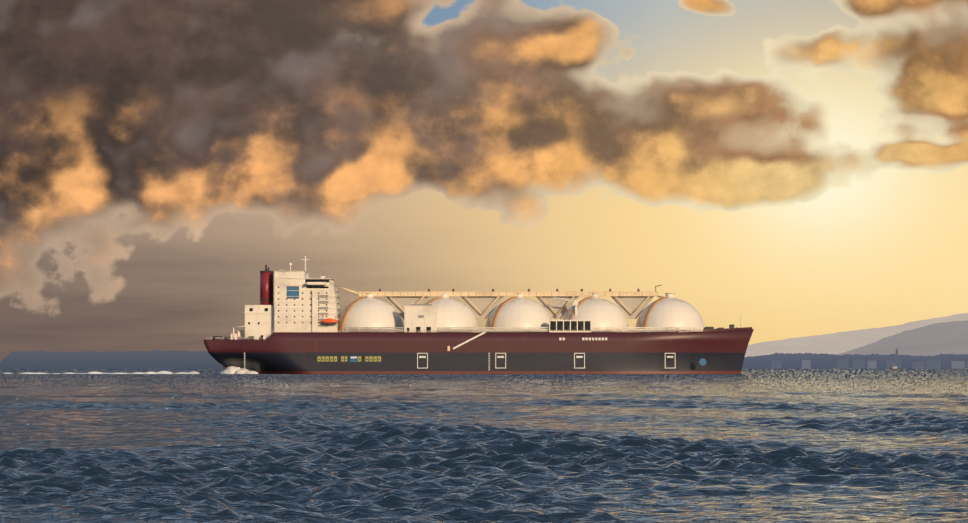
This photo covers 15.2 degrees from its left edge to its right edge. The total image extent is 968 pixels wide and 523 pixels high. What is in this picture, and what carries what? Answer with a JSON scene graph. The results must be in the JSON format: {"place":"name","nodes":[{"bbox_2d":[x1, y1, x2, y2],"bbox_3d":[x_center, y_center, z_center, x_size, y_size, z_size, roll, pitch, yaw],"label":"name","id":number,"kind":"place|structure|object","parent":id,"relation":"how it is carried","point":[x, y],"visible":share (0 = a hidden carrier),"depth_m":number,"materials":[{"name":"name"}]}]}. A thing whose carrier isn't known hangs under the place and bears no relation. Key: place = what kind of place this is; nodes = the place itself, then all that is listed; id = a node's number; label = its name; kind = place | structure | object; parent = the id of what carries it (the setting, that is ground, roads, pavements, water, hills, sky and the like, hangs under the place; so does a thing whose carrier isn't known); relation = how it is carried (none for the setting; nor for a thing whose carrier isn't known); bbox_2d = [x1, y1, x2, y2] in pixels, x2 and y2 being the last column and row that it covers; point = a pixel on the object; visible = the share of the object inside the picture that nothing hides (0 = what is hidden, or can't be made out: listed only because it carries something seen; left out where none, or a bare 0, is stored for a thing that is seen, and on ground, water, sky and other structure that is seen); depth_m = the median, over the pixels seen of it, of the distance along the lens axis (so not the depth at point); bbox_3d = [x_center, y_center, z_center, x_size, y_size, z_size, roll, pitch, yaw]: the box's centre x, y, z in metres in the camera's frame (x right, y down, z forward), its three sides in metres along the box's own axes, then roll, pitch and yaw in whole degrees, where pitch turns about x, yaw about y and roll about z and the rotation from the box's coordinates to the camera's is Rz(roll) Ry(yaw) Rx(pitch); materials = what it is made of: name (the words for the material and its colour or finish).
{"place":"outdoors","nodes":[
{"label":"outdoors","id":0,"kind":"place"},
{"bbox_2d":[0,350,222,368],"bbox_3d":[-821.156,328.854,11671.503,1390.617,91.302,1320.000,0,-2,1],"label":"shore terrain","id":1,"kind":"structure","parent":0,"point":[153,359],"depth_m":11447.41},
{"bbox_2d":[0,369,967,522],"bbox_3d":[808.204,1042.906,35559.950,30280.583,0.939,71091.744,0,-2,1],"label":"sea water","id":2,"kind":"structure","parent":0,"point":[771,446],"depth_m":143.65,"materials":[{"name":"blue liquid"}]},
{"bbox_2d":[3,366,258,373],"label":"ship's wake","id":3,"kind":"object","parent":2,"relation":"on","point":[233,370],"visible":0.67,"depth_m":1919.92,"materials":[{"name":"white liquid"}]},
{"bbox_2d":[204,254,753,373],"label":"lng tanker ship","id":4,"kind":"object","parent":2,"relation":"on","point":[303,324],"visible":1,"depth_m":1902.18,"materials":[{"name":"paint"}]},
{"bbox_2d":[889,367,901,369],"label":"work boat","id":5,"kind":"object","parent":2,"relation":"on","point":[894,368],"visible":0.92,"depth_m":5184.69,"materials":[{"name":"white metal"}]},
{"bbox_2d":[0,0,967,361],"label":"sky","id":6,"kind":"structure","parent":0,"point":[789,168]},
{"bbox_2d":[742,352,967,368],"bbox_3d":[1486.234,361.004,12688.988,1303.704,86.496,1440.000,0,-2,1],"label":"shore terrain","id":7,"kind":"structure","parent":0,"point":[818,361],"depth_m":12524.99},
{"bbox_2d":[745,313,967,356],"bbox_3d":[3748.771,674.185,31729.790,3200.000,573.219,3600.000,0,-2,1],"label":"distant mountain","id":8,"kind":"structure","parent":0,"point":[837,343],"depth_m":31434.04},
{"bbox_2d":[771,349,967,368],"bbox_3d":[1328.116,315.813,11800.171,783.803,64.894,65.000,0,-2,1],"label":"distant buildings","id":9,"kind":"structure","parent":0,"point":[897,363],"depth_m":11773.82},
{"bbox_2d":[836,320,967,355],"bbox_3d":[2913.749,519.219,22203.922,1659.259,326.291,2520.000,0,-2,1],"label":"mountain","id":10,"kind":"structure","parent":0,"point":[941,338],"depth_m":21877.13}
]}

